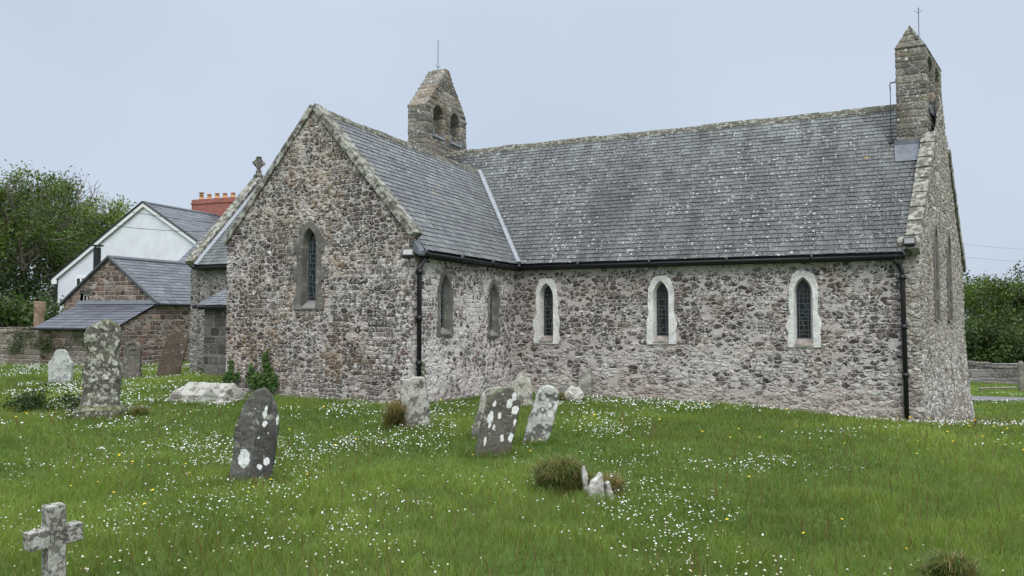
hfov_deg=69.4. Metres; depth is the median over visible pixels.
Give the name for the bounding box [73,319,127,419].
headstone
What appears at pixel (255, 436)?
headstone
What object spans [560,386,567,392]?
headstone
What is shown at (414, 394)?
headstone
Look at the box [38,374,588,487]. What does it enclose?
grass
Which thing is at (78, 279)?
window
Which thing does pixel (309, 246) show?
window
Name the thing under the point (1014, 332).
bush
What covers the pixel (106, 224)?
overhead wire
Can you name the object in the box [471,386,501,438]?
headstone
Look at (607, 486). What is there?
broken stone
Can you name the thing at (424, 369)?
ivy
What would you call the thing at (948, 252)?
window
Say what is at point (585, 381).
headstone
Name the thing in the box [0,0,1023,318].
sky
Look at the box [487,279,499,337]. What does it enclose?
window
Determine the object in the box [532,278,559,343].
window
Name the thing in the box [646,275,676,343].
window
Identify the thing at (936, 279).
window
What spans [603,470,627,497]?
grass tussock
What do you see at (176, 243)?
white house
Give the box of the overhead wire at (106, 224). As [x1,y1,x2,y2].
[1,202,206,231]
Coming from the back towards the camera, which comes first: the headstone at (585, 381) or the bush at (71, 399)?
the headstone at (585, 381)
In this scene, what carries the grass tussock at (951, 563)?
on the ground at (520, 547)
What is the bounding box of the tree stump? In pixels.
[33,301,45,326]
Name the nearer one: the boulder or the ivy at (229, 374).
the ivy at (229, 374)
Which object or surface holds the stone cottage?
on the ground at (520, 547)
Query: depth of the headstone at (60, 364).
17.74 m
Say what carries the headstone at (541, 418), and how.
on the ground at (520, 547)
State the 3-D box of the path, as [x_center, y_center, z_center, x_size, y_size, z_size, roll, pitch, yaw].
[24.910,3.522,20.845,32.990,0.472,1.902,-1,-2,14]
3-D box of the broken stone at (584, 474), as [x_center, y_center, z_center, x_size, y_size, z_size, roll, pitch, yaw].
[0.658,1.794,6.675,0.054,0.371,0.065,-3,-2,-10]
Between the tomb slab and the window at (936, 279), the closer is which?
the tomb slab
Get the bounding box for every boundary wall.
[0,327,89,365]
[967,361,1017,384]
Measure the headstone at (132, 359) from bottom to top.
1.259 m
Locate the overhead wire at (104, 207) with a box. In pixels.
[0,186,209,222]
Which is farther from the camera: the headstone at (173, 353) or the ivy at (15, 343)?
the ivy at (15, 343)
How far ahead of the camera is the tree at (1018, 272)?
54.89 m
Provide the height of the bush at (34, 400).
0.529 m
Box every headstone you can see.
[23,502,82,575]
[48,349,73,382]
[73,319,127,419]
[122,340,141,378]
[155,331,188,376]
[229,387,278,481]
[400,376,430,429]
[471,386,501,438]
[475,387,520,456]
[511,373,532,407]
[523,385,558,444]
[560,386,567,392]
[578,369,592,395]
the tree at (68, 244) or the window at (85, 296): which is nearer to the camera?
the window at (85, 296)
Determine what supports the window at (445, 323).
in the church
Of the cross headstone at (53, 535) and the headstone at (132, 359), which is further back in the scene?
the headstone at (132, 359)
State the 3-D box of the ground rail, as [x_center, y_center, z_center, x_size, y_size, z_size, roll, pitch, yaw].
[17.449,3.695,26.607,1.521,0.275,0.079,0,-2,-10]
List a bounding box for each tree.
[0,159,108,305]
[0,179,47,279]
[0,179,55,299]
[4,169,119,307]
[23,195,136,285]
[58,191,134,239]
[963,257,1023,321]
[963,270,1023,360]
[995,277,1023,333]
[995,310,1023,335]
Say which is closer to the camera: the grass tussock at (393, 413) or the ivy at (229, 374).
the grass tussock at (393, 413)
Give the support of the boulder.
on the ground at (520, 547)
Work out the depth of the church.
14.81 m
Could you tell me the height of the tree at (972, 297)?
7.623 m
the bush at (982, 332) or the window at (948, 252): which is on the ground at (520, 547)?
the bush at (982, 332)
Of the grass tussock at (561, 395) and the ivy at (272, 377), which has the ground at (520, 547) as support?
the grass tussock at (561, 395)
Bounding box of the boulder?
[563,386,583,401]
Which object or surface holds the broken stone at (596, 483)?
on the ground at (520, 547)
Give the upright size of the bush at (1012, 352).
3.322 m
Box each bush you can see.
[0,254,58,318]
[0,277,50,320]
[0,285,63,326]
[0,383,60,413]
[42,391,80,410]
[964,303,1018,362]
[965,315,1023,362]
[989,323,1022,349]
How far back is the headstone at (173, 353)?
19.15 m
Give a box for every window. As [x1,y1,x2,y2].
[75,276,85,286]
[83,294,88,300]
[293,221,324,309]
[437,270,453,336]
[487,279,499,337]
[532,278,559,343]
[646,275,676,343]
[785,271,821,346]
[933,224,940,322]
[946,231,952,322]
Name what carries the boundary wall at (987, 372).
on the ground at (520, 547)
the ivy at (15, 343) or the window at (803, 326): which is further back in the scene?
the ivy at (15, 343)
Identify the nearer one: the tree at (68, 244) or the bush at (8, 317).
the bush at (8, 317)
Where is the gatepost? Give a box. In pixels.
[1017,361,1023,390]
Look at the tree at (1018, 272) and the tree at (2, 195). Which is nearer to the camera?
the tree at (2, 195)
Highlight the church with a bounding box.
[185,7,974,421]
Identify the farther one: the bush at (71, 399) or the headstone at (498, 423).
the bush at (71, 399)
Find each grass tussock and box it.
[124,404,154,416]
[369,397,413,428]
[522,450,603,497]
[559,391,568,401]
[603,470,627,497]
[900,541,998,575]
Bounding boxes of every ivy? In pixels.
[1,326,89,360]
[222,356,240,387]
[245,348,278,393]
[422,361,426,381]
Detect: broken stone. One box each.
[581,466,587,492]
[587,472,603,500]
[604,481,613,499]
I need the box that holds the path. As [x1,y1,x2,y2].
[972,396,1023,399]
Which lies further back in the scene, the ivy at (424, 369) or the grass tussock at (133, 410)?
the ivy at (424, 369)
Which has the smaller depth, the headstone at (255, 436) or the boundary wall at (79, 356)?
the headstone at (255, 436)
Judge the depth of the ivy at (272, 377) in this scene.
13.76 m
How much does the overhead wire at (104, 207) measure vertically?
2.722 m
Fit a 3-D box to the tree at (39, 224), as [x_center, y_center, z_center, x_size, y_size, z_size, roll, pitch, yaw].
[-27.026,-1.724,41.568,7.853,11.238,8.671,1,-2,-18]
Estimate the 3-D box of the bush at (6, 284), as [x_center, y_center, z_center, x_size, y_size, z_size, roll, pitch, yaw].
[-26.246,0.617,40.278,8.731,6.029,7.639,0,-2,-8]
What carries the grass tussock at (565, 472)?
on the ground at (520, 547)
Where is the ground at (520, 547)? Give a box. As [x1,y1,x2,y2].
[0,321,1023,575]
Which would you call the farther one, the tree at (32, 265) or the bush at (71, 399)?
the tree at (32, 265)
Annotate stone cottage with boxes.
[30,245,190,364]
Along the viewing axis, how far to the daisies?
9.65 m
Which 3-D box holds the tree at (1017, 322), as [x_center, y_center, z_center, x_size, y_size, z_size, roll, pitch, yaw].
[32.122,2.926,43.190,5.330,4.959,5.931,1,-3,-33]
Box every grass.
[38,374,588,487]
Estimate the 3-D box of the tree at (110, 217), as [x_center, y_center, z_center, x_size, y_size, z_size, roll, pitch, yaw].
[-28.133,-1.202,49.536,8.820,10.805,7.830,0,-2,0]
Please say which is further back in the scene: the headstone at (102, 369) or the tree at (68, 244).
the tree at (68, 244)
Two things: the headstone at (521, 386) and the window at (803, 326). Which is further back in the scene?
the window at (803, 326)
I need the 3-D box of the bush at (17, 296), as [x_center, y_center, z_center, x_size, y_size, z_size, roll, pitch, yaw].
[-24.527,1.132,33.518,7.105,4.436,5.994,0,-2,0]
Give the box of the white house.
[51,192,235,311]
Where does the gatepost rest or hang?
on the ground at (520, 547)
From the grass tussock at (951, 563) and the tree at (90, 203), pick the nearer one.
the grass tussock at (951, 563)
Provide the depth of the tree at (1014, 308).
49.27 m
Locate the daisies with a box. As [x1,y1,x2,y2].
[0,362,1023,545]
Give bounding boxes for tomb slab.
[166,382,245,404]
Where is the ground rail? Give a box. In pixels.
[978,387,1016,391]

